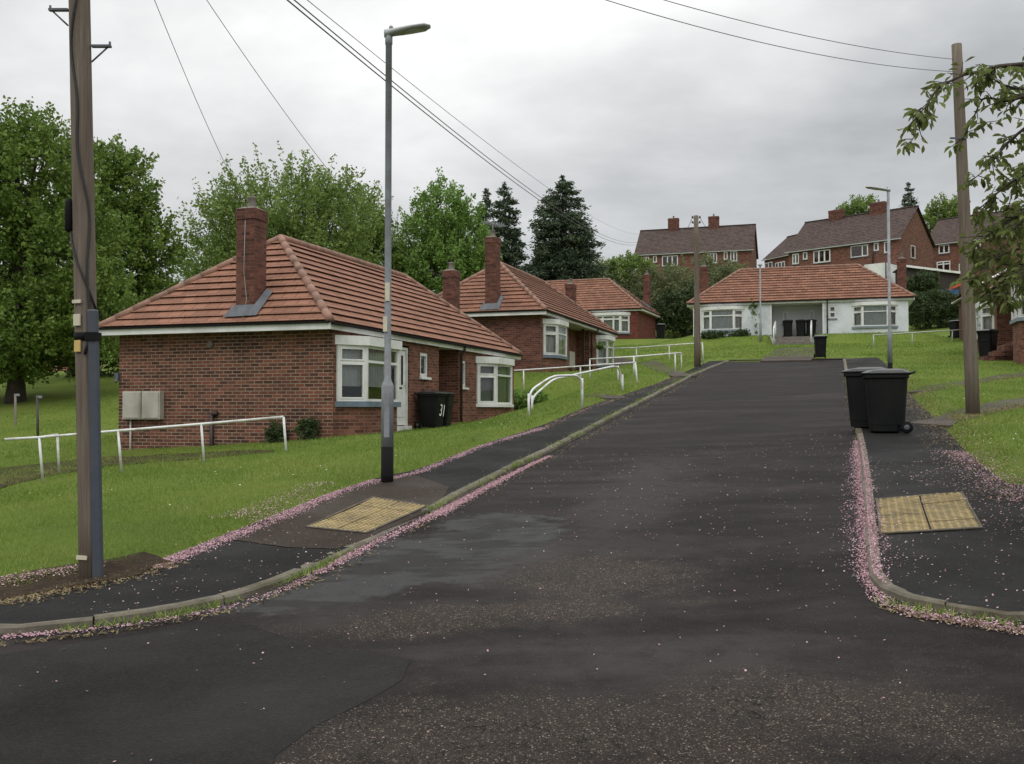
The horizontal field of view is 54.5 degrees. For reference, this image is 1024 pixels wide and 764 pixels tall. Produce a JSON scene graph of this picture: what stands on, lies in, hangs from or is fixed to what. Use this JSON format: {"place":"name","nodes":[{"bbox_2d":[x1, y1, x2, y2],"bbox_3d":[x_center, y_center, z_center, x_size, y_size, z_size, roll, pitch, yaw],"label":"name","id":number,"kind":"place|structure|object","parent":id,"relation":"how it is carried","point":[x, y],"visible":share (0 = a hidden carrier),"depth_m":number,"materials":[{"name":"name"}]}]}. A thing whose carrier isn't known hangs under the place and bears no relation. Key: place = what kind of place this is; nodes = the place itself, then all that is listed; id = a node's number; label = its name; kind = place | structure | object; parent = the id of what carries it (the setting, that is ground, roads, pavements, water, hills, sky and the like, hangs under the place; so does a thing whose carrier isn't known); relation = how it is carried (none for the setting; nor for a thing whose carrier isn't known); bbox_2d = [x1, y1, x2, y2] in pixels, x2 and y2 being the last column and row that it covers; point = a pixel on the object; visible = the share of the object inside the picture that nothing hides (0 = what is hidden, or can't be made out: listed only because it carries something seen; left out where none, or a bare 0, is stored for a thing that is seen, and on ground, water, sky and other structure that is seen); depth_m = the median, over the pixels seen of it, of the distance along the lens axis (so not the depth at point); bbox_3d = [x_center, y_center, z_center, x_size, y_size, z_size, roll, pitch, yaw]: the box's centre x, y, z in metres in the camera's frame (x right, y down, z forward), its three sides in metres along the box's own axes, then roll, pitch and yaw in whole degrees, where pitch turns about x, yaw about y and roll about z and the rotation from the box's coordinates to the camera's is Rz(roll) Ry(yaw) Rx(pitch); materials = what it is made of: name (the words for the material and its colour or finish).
{"place":"outdoors","nodes":[
{"label":"outdoors","id":0,"kind":"place"},
{"bbox_2d":[0,360,726,623],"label":"pavement","id":1,"kind":"structure","parent":0,"point":[453,474],"depth_m":8.93,"materials":[{"name":"grey asphalt"}]},
{"bbox_2d":[226,473,448,548],"bbox_3d":[-1.622,1.426,11.639,1.512,0.439,4.327,-1,-2,18],"label":"pavement patch","id":2,"kind":"object","parent":1,"relation":"on","point":[416,488],"visible":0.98,"depth_m":11.08,"materials":[{"name":"grey asphalt"}]},
{"bbox_2d":[306,496,427,533],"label":"tactile paving","id":3,"kind":"structure","parent":2,"relation":"on","point":[356,517],"depth_m":11.04,"materials":[{"name":"concrete"}]},
{"bbox_2d":[381,23,430,482],"bbox_3d":[-1.420,-1.661,13.286,0.647,6.288,0.259,0,-2,0],"label":"street lamp","id":4,"kind":"object","parent":2,"relation":"on","point":[387,422],"visible":0.98,"depth_m":13.24,"materials":[{"name":"grey metal"}]},
{"bbox_2d":[384,396,388,436],"bbox_3d":[-1.656,0.455,13.142,0.070,0.550,0.013,0,-2,0],"label":"access door","id":5,"kind":"structure","parent":4,"relation":"in","point":[386,398],"depth_m":13.14,"materials":[{"name":"grey paint"}]},
{"bbox_2d":[0,360,1023,763],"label":"road","id":6,"kind":"structure","parent":0,"point":[808,686],"depth_m":7.11,"materials":[{"name":"grey asphalt"}]},
{"bbox_2d":[0,621,410,763],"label":"asphalt patch","id":7,"kind":"object","parent":6,"relation":"on","point":[205,692],"visible":1,"depth_m":5.70,"materials":[{"name":"grey asphalt"}]},
{"bbox_2d":[0,360,728,634],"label":"kerb","id":8,"kind":"structure","parent":6,"relation":"on","point":[253,589],"depth_m":8.15,"materials":[{"name":"concrete"}]},
{"bbox_2d":[0,401,1023,761],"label":"fallen petals","id":9,"kind":"object","parent":6,"relation":"on","point":[502,479],"visible":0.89,"depth_m":10.20,"materials":[{"name":"pink plant"}]},
{"bbox_2d":[843,359,1023,620],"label":"kerb","id":10,"kind":"structure","parent":6,"relation":"on","point":[900,594],"depth_m":7.51,"materials":[{"name":"concrete"}]},
{"bbox_2d":[0,320,1023,632],"bbox_3d":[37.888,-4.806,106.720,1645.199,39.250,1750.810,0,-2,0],"label":"lawn","id":11,"kind":"structure","parent":0,"point":[58,390],"depth_m":18.12,"materials":[{"name":"green plant"}]},
{"bbox_2d":[36,396,41,439],"bbox_3d":[-13.319,1.367,27.972,0.166,1.968,0.070,0,-2,0],"label":"clothes post","id":12,"kind":"object","parent":11,"relation":"on","point":[37,415],"visible":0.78,"depth_m":27.96,"materials":[{"name":"metal"}]},
{"bbox_2d":[0,95,143,403],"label":"broadleaf tree","id":13,"kind":"object","parent":11,"relation":"on","point":[30,315],"visible":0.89,"depth_m":35.12,"materials":[{"name":"green plant"}]},
{"bbox_2d":[48,0,111,577],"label":"telegraph pole","id":14,"kind":"object","parent":11,"relation":"on","point":[80,214],"visible":0.94,"depth_m":8.63,"materials":[{"name":"brown wood"}]},
{"bbox_2d":[154,0,250,213],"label":"overhead wire","id":15,"kind":"object","parent":14,"relation":"attached to","point":[195,98],"visible":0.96,"depth_m":14.52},
{"bbox_2d":[207,0,448,277],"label":"overhead wire","id":16,"kind":"object","parent":14,"relation":"attached to","point":[297,129],"visible":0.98,"depth_m":15.12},
{"bbox_2d":[287,0,647,244],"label":"overhead wire","id":17,"kind":"object","parent":14,"relation":"attached to","point":[415,104],"visible":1,"depth_m":18.51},
{"bbox_2d":[294,0,647,242],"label":"overhead wire","id":18,"kind":"object","parent":14,"relation":"attached to","point":[423,106],"visible":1,"depth_m":18.85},
{"bbox_2d":[307,0,647,233],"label":"overhead wire","id":19,"kind":"object","parent":14,"relation":"attached to","point":[430,98],"visible":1,"depth_m":19.24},
{"bbox_2d":[0,552,170,600],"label":"soil bed","id":20,"kind":"object","parent":11,"relation":"on","point":[115,568],"visible":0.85,"depth_m":8.64,"materials":[{"name":"brown soil"}]},
{"bbox_2d":[31,133,201,376],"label":"broadleaf tree","id":21,"kind":"object","parent":11,"relation":"on","point":[120,179],"visible":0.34,"depth_m":43.65,"materials":[{"name":"green plant"}]},
{"bbox_2d":[0,450,273,488],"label":"footpath","id":22,"kind":"structure","parent":11,"relation":"on","point":[37,474],"depth_m":20.20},
{"bbox_2d":[4,416,286,481],"bbox_3d":[-6.650,1.213,18.265,4.954,1.185,0.083,0,-2,-11],"label":"handrail","id":23,"kind":"object","parent":11,"relation":"on","point":[118,431],"visible":0.83,"depth_m":18.25,"materials":[{"name":"white metal"}]},
{"bbox_2d":[157,140,393,292],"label":"broadleaf tree","id":24,"kind":"object","parent":11,"relation":"on","point":[318,199],"visible":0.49,"depth_m":50.72,"materials":[{"name":"green plant"}]},
{"bbox_2d":[262,419,289,442],"bbox_3d":[-5.037,1.209,21.374,0.574,0.813,0.534,0,-2,14],"label":"shrub","id":25,"kind":"object","parent":11,"relation":"on","point":[274,433],"visible":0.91,"depth_m":21.26,"materials":[{"name":"green plant"}]},
{"bbox_2d":[293,416,320,441],"bbox_3d":[-4.354,1.131,21.014,0.592,0.846,0.662,0,-2,0],"label":"shrub","id":26,"kind":"object","parent":11,"relation":"on","point":[304,426],"visible":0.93,"depth_m":20.96,"materials":[{"name":"green plant"}]},
{"bbox_2d":[99,196,522,450],"bbox_3d":[-4.429,-0.685,27.967,6.430,7.040,13.330,-1,-2,18],"label":"bungalow","id":27,"kind":"object","parent":11,"relation":"on","point":[260,325],"visible":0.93,"depth_m":22.41,"materials":[{"name":"red brick"}]},
{"bbox_2d":[335,335,401,436],"bbox_3d":[-3.240,0.853,22.576,0.850,3.650,2.880,-1,-2,18],"label":"bay window","id":28,"kind":"structure","parent":27,"relation":"in","point":[359,359],"depth_m":21.71,"materials":[{"name":"white plastic"}]},
{"bbox_2d":[397,347,411,430],"bbox_3d":[-2.745,0.182,24.591,0.210,2.090,0.900,-1,-2,18],"label":"door","id":29,"kind":"structure","parent":27,"relation":"in","point":[402,412],"depth_m":24.78,"materials":[{"name":"white plastic"}]},
{"bbox_2d":[419,352,431,379],"bbox_3d":[-2.338,-0.415,25.897,0.253,0.700,0.660,-1,-2,18],"label":"window","id":30,"kind":"structure","parent":27,"relation":"in","point":[422,376],"depth_m":26.06,"materials":[{"name":"white plastic"}]},
{"bbox_2d":[476,356,514,420],"bbox_3d":[-0.453,1.092,30.748,0.638,3.650,2.690,-1,-2,18],"label":"bay window","id":31,"kind":"structure","parent":27,"relation":"in","point":[494,374],"depth_m":30.01,"materials":[{"name":"white plastic"}]},
{"bbox_2d":[332,180,404,271],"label":"broadleaf tree","id":32,"kind":"object","parent":11,"relation":"on","point":[396,255],"visible":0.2,"depth_m":59.68,"materials":[{"name":"green plant"}]},
{"bbox_2d":[414,391,447,428],"bbox_3d":[-2.068,0.704,25.243,0.783,0.955,0.552,-1,-2,26],"label":"wheelie bin","id":33,"kind":"object","parent":11,"relation":"on","point":[431,405],"visible":0.98,"depth_m":25.04,"materials":[{"name":"black plastic"}]},
{"bbox_2d":[384,167,503,293],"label":"broadleaf tree","id":34,"kind":"object","parent":11,"relation":"on","point":[449,240],"visible":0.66,"depth_m":61.12,"materials":[{"name":"green plant"}]},
{"bbox_2d":[441,391,455,425],"bbox_3d":[-1.900,0.710,25.951,0.784,0.933,0.552,0,-2,15],"label":"wheelie bin","id":35,"kind":"object","parent":11,"relation":"on","point":[448,409],"visible":0.23,"depth_m":25.74,"materials":[{"name":"black plastic"}]},
{"bbox_2d":[472,188,493,247],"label":"conifer","id":36,"kind":"object","parent":11,"relation":"on","point":[487,201],"visible":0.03,"depth_m":86.37,"materials":[{"name":"green plant"}]},
{"bbox_2d":[487,182,532,273],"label":"conifer","id":37,"kind":"object","parent":11,"relation":"on","point":[513,255],"visible":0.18,"depth_m":79.99,"materials":[{"name":"green plant"}]},
{"bbox_2d":[0,368,1023,645],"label":"grass clippings","id":38,"kind":"object","parent":11,"relation":"on","point":[918,394],"depth_m":9.24,"materials":[{"name":"plant"}]},
{"bbox_2d":[514,388,534,410],"bbox_3d":[0.192,0.726,34.874,1.309,1.053,1.104,0,-2,0],"label":"shrub","id":39,"kind":"object","parent":11,"relation":"on","point":[519,399],"visible":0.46,"depth_m":34.69,"materials":[{"name":"green plant"}]},
{"bbox_2d":[437,230,618,371],"bbox_3d":[0.557,-2.257,45.241,6.230,7.190,12.976,-1,-2,18],"label":"bungalow","id":40,"kind":"object","parent":11,"relation":"on","point":[538,322],"visible":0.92,"depth_m":39.60,"materials":[{"name":"red brick"}]},
{"bbox_2d":[543,318,568,371],"bbox_3d":[1.805,-0.638,40.056,0.640,3.650,2.560,-1,-2,18],"label":"bay window","id":41,"kind":"structure","parent":40,"relation":"in","point":[554,330],"depth_m":39.35,"materials":[{"name":"white plastic"}]},
{"bbox_2d":[596,335,614,368],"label":"bay window","id":42,"kind":"structure","parent":40,"relation":"in","point":[608,352],"depth_m":47.82,"materials":[{"name":"white plastic"}]},
{"bbox_2d":[522,387,549,405],"bbox_3d":[0.795,0.631,35.107,0.969,0.923,0.840,2,-2,-42],"label":"shrub","id":43,"kind":"object","parent":11,"relation":"on","point":[540,395],"visible":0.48,"depth_m":34.99,"materials":[{"name":"green plant"}]},
{"bbox_2d":[528,374,582,414],"bbox_3d":[0.961,0.336,22.003,0.113,1.059,2.187,-1,-2,36],"label":"handrail","id":44,"kind":"object","parent":11,"relation":"on","point":[554,376],"visible":0.9,"depth_m":22.16,"materials":[{"name":"white metal"}]},
{"bbox_2d":[522,175,615,280],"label":"conifer","id":45,"kind":"object","parent":11,"relation":"on","point":[572,253],"visible":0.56,"depth_m":83.13,"materials":[{"name":"green plant"}]},
{"bbox_2d":[514,362,637,388],"bbox_3d":[1.738,-0.172,32.836,2.894,1.083,7.034,0,-2,-10],"label":"handrail","id":46,"kind":"object","parent":11,"relation":"on","point":[523,370],"visible":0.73,"depth_m":35.97,"materials":[{"name":"white metal"}]},
{"bbox_2d":[531,366,623,409],"bbox_3d":[2.359,0.123,26.775,1.045,1.513,8.783,-1,-2,19],"label":"handrail","id":47,"kind":"object","parent":11,"relation":"on","point":[584,372],"visible":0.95,"depth_m":25.83,"materials":[{"name":"white metal"}]},
{"bbox_2d":[546,270,660,338],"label":"bungalow","id":48,"kind":"object","parent":11,"relation":"on","point":[623,312],"visible":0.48,"depth_m":71.89,"materials":[{"name":"red brick"}]},
{"bbox_2d":[591,312,629,338],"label":"bay window","id":49,"kind":"structure","parent":48,"relation":"in","point":[619,321],"depth_m":70.28,"materials":[{"name":"white plastic"}]},
{"bbox_2d":[582,250,657,292],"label":"bush","id":50,"kind":"object","parent":11,"relation":"on","point":[625,267],"visible":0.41,"depth_m":86.82,"materials":[{"name":"green plant"}]},
{"bbox_2d":[589,352,681,377],"bbox_3d":[4.509,-0.583,35.033,3.364,1.070,2.817,0,-2,0],"label":"handrail","id":51,"kind":"object","parent":11,"relation":"on","point":[633,357],"visible":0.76,"depth_m":34.76,"materials":[{"name":"white metal"}]},
{"bbox_2d":[614,342,703,363],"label":"handrail","id":52,"kind":"object","parent":11,"relation":"on","point":[663,345],"visible":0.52,"depth_m":43.12,"materials":[{"name":"white metal"}]},
{"bbox_2d":[655,324,665,338],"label":"wheelie bin","id":53,"kind":"object","parent":11,"relation":"on","point":[660,331],"visible":0.94,"depth_m":68.84,"materials":[{"name":"black plastic"}]},
{"bbox_2d":[651,280,699,338],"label":"bush","id":54,"kind":"object","parent":11,"relation":"on","point":[673,310],"visible":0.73,"depth_m":75.49,"materials":[{"name":"green plant"}]},
{"bbox_2d":[617,250,748,308],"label":"bush","id":55,"kind":"object","parent":11,"relation":"on","point":[673,279],"visible":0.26,"depth_m":85.25,"materials":[{"name":"green plant"}]},
{"bbox_2d":[634,214,758,289],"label":"terraced house","id":56,"kind":"structure","parent":11,"relation":"on","point":[674,241],"depth_m":109.83,"materials":[{"name":"brown brick"}]},
{"bbox_2d":[692,215,700,366],"bbox_3d":[7.144,-3.399,38.454,0.309,6.108,0.265,1,-2,-41],"label":"telegraph pole","id":57,"kind":"object","parent":11,"relation":"on","point":[697,351],"visible":0.98,"depth_m":38.38,"materials":[{"name":"brown wood"}]},
{"bbox_2d":[700,329,730,338],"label":"shrub","id":58,"kind":"object","parent":11,"relation":"on","point":[709,334],"visible":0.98,"depth_m":59.58,"materials":[{"name":"green plant"}]},
{"bbox_2d":[731,328,750,336],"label":"shrub","id":59,"kind":"object","parent":11,"relation":"on","point":[741,333],"visible":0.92,"depth_m":59.52,"materials":[{"name":"green plant"}]},
{"bbox_2d":[758,263,761,341],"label":"street lamp","id":60,"kind":"object","parent":11,"relation":"on","point":[760,322],"visible":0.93,"depth_m":58.11,"materials":[{"name":"grey metal"}]},
{"bbox_2d":[761,234,796,266],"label":"terraced house","id":61,"kind":"structure","parent":11,"relation":"on","point":[777,256],"depth_m":117.20,"materials":[{"name":"brown brick"}]},
{"bbox_2d":[729,358,845,360],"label":"road edge","id":62,"kind":"object","parent":11,"relation":"on","point":[812,359],"visible":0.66,"depth_m":41.48,"materials":[{"name":"grey concrete"}]},
{"bbox_2d":[775,336,809,344],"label":"front steps","id":63,"kind":"structure","parent":11,"relation":"on","point":[800,340],"depth_m":57.95,"materials":[{"name":"grey concrete"}]},
{"bbox_2d":[686,254,915,343],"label":"bungalow","id":64,"kind":"object","parent":11,"relation":"on","point":[844,298],"visible":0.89,"depth_m":60.39,"materials":[{"name":"orange concrete"}]},
{"bbox_2d":[701,306,744,335],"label":"bay window","id":65,"kind":"structure","parent":64,"relation":"in","point":[719,318],"depth_m":60.59,"materials":[{"name":"white plastic"}]},
{"bbox_2d":[782,320,792,336],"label":"wheelie bin","id":66,"kind":"object","parent":64,"relation":"on","point":[787,326],"visible":0.85,"depth_m":59.80,"materials":[{"name":"black plastic"}]},
{"bbox_2d":[795,319,805,336],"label":"wheelie bin","id":67,"kind":"object","parent":64,"relation":"on","point":[800,326],"visible":0.79,"depth_m":59.58,"materials":[{"name":"black plastic"}]},
{"bbox_2d":[806,319,816,336],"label":"wheelie bin","id":68,"kind":"object","parent":64,"relation":"on","point":[808,321],"visible":0.69,"depth_m":59.39,"materials":[{"name":"black plastic"}]},
{"bbox_2d":[851,301,897,332],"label":"bay window","id":69,"kind":"structure","parent":64,"relation":"in","point":[872,316],"depth_m":57.99,"materials":[{"name":"white plastic"}]},
{"bbox_2d":[813,335,827,357],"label":"wheelie bin","id":70,"kind":"object","parent":11,"relation":"on","point":[820,345],"visible":1,"depth_m":41.15,"materials":[{"name":"black plastic"}]},
{"bbox_2d":[834,193,878,215],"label":"broadleaf tree","id":71,"kind":"object","parent":11,"relation":"on","point":[858,205],"visible":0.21,"depth_m":124.55,"materials":[{"name":"green plant"}]},
{"bbox_2d":[785,199,935,282],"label":"terraced house","id":72,"kind":"structure","parent":11,"relation":"on","point":[837,236],"depth_m":91.43,"materials":[{"name":"brown brick"}]},
{"bbox_2d":[813,249,830,263],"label":"window","id":73,"kind":"structure","parent":72,"relation":"in","point":[818,251],"depth_m":93.03,"materials":[{"name":"white plastic"}]},
{"bbox_2d":[897,182,917,206],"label":"conifer","id":74,"kind":"object","parent":11,"relation":"on","point":[905,200],"visible":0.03,"depth_m":118.50,"materials":[{"name":"green plant"}]},
{"bbox_2d":[873,329,962,347],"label":"handrail","id":75,"kind":"object","parent":11,"relation":"on","point":[916,332],"visible":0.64,"depth_m":51.31,"materials":[{"name":"white metal"}]},
{"bbox_2d":[907,269,943,295],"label":"shrub","id":76,"kind":"object","parent":11,"relation":"on","point":[921,280],"visible":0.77,"depth_m":71.65,"materials":[{"name":"green plant"}]},
{"bbox_2d":[892,265,959,290],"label":"garage","id":77,"kind":"structure","parent":11,"relation":"on","point":[948,278],"depth_m":81.76,"materials":[{"name":"brown tile"}]},
{"bbox_2d":[908,286,960,329],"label":"hedge","id":78,"kind":"object","parent":11,"relation":"on","point":[934,307],"visible":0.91,"depth_m":65.64,"materials":[{"name":"green plant"}]},
{"bbox_2d":[922,192,970,233],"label":"broadleaf tree","id":79,"kind":"object","parent":11,"relation":"on","point":[945,209],"visible":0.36,"depth_m":128.00,"materials":[{"name":"green plant"}]},
{"bbox_2d":[948,320,958,337],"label":"wheelie bin","id":80,"kind":"object","parent":11,"relation":"on","point":[953,324],"visible":0.68,"depth_m":57.91,"materials":[{"name":"black plastic"}]},
{"bbox_2d":[896,56,1023,315],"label":"cherry tree","id":81,"kind":"object","parent":11,"relation":"on","point":[984,79],"visible":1,"depth_m":9.13,"materials":[{"name":"green plant"}]},
{"bbox_2d":[950,43,979,413],"bbox_3d":[8.509,-2.754,18.750,0.540,7.301,0.256,0,-2,0],"label":"telegraph pole","id":82,"kind":"object","parent":11,"relation":"on","point":[972,395],"visible":0.79,"depth_m":18.67,"materials":[{"name":"brown wood"}]},
{"bbox_2d":[606,0,952,71],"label":"overhead wire","id":83,"kind":"object","parent":82,"relation":"attached to","point":[765,43],"visible":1,"depth_m":15.01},
{"bbox_2d":[664,0,949,58],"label":"overhead wire","id":84,"kind":"object","parent":82,"relation":"attached to","point":[798,34],"visible":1,"depth_m":15.61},
{"bbox_2d":[931,208,1023,293],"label":"terraced house","id":85,"kind":"structure","parent":11,"relation":"on","point":[945,238],"depth_m":97.12,"materials":[{"name":"brown brick"}]},
{"bbox_2d":[951,268,1006,339],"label":"outhouse","id":86,"kind":"structure","parent":11,"relation":"on","point":[957,298],"depth_m":55.91,"materials":[{"name":"brown brick"}]},
{"bbox_2d":[977,329,998,356],"bbox_3d":[17.937,-1.449,37.479,0.870,1.085,0.614,2,-2,-42],"label":"wheelie bin","id":87,"kind":"object","parent":11,"relation":"on","point":[987,341],"visible":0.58,"depth_m":37.25,"materials":[{"name":"black plastic"}]},
{"bbox_2d":[978,345,1012,360],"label":"brick steps","id":88,"kind":"structure","parent":11,"relation":"on","point":[1004,353],"depth_m":35.21,"materials":[{"name":"red brick"}]},
{"bbox_2d":[975,265,1023,364],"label":"bungalow","id":89,"kind":"object","parent":11,"relation":"on","point":[1009,326],"visible":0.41,"depth_m":39.98,"materials":[{"name":"red brick"}]},
{"bbox_2d":[975,301,994,351],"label":"bay window","id":90,"kind":"structure","parent":89,"relation":"in","point":[984,320],"depth_m":41.22,"materials":[{"name":"white plastic"}]},
{"bbox_2d":[1010,283,1023,364],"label":"bay window","id":91,"kind":"structure","parent":89,"relation":"in","point":[1017,318],"depth_m":33.37,"materials":[{"name":"white plastic"}]},
{"bbox_2d":[0,0,1023,300],"label":"sky","id":92,"kind":"structure","parent":0,"point":[655,119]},
{"bbox_2d":[583,393,625,399],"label":"footpath","id":93,"kind":"structure","parent":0,"point":[606,397],"depth_m":25.39,"materials":[{"name":"concrete"}]},
{"bbox_2d":[614,358,696,377],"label":"footpath","id":94,"kind":"structure","parent":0,"point":[672,374],"depth_m":38.11,"materials":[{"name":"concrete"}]},
{"bbox_2d":[760,347,814,361],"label":"footpath","id":95,"kind":"structure","parent":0,"point":[796,358],"depth_m":42.58,"materials":[{"name":"concrete"}]},
{"bbox_2d":[846,357,1023,611],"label":"pavement","id":96,"kind":"structure","parent":0,"point":[980,577],"depth_m":9.37,"materials":[{"name":"grey asphalt"}]},
{"bbox_2d":[841,367,886,426],"bbox_3d":[6.317,0.286,17.560,0.870,1.085,0.614,-1,-2,30],"label":"wheelie bin","id":97,"kind":"object","parent":96,"relation":"on","point":[857,403],"visible":0.31,"depth_m":17.43,"materials":[{"name":"black plastic"}]},
{"bbox_2d":[865,186,892,368],"bbox_3d":[11.727,-3.207,31.765,0.797,6.116,0.259,0,-2,0],"label":"street lamp","id":98,"kind":"object","parent":96,"relation":"on","point":[889,340],"visible":0.91,"depth_m":31.73,"materials":[{"name":"grey metal"}]},
{"bbox_2d":[860,369,915,433],"bbox_3d":[6.368,0.323,16.841,0.870,1.085,0.614,0,-2,17],"label":"wheelie bin","id":99,"kind":"object","parent":96,"relation":"on","point":[886,393],"visible":1,"depth_m":16.61,"materials":[{"name":"black plastic"}]},
{"bbox_2d":[876,491,982,534],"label":"tactile paving","id":100,"kind":"structure","parent":96,"relation":"on","point":[949,509],"depth_m":10.23,"materials":[{"name":"concrete"}]},
{"bbox_2d":[909,372,1023,393],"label":"footpath","id":101,"kind":"structure","parent":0,"point":[996,377],"depth_m":26.42,"materials":[{"name":"concrete"}]},
{"bbox_2d":[911,397,1023,428],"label":"footpath","id":102,"kind":"structure","parent":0,"point":[945,422],"depth_m":18.57,"materials":[{"name":"concrete"}]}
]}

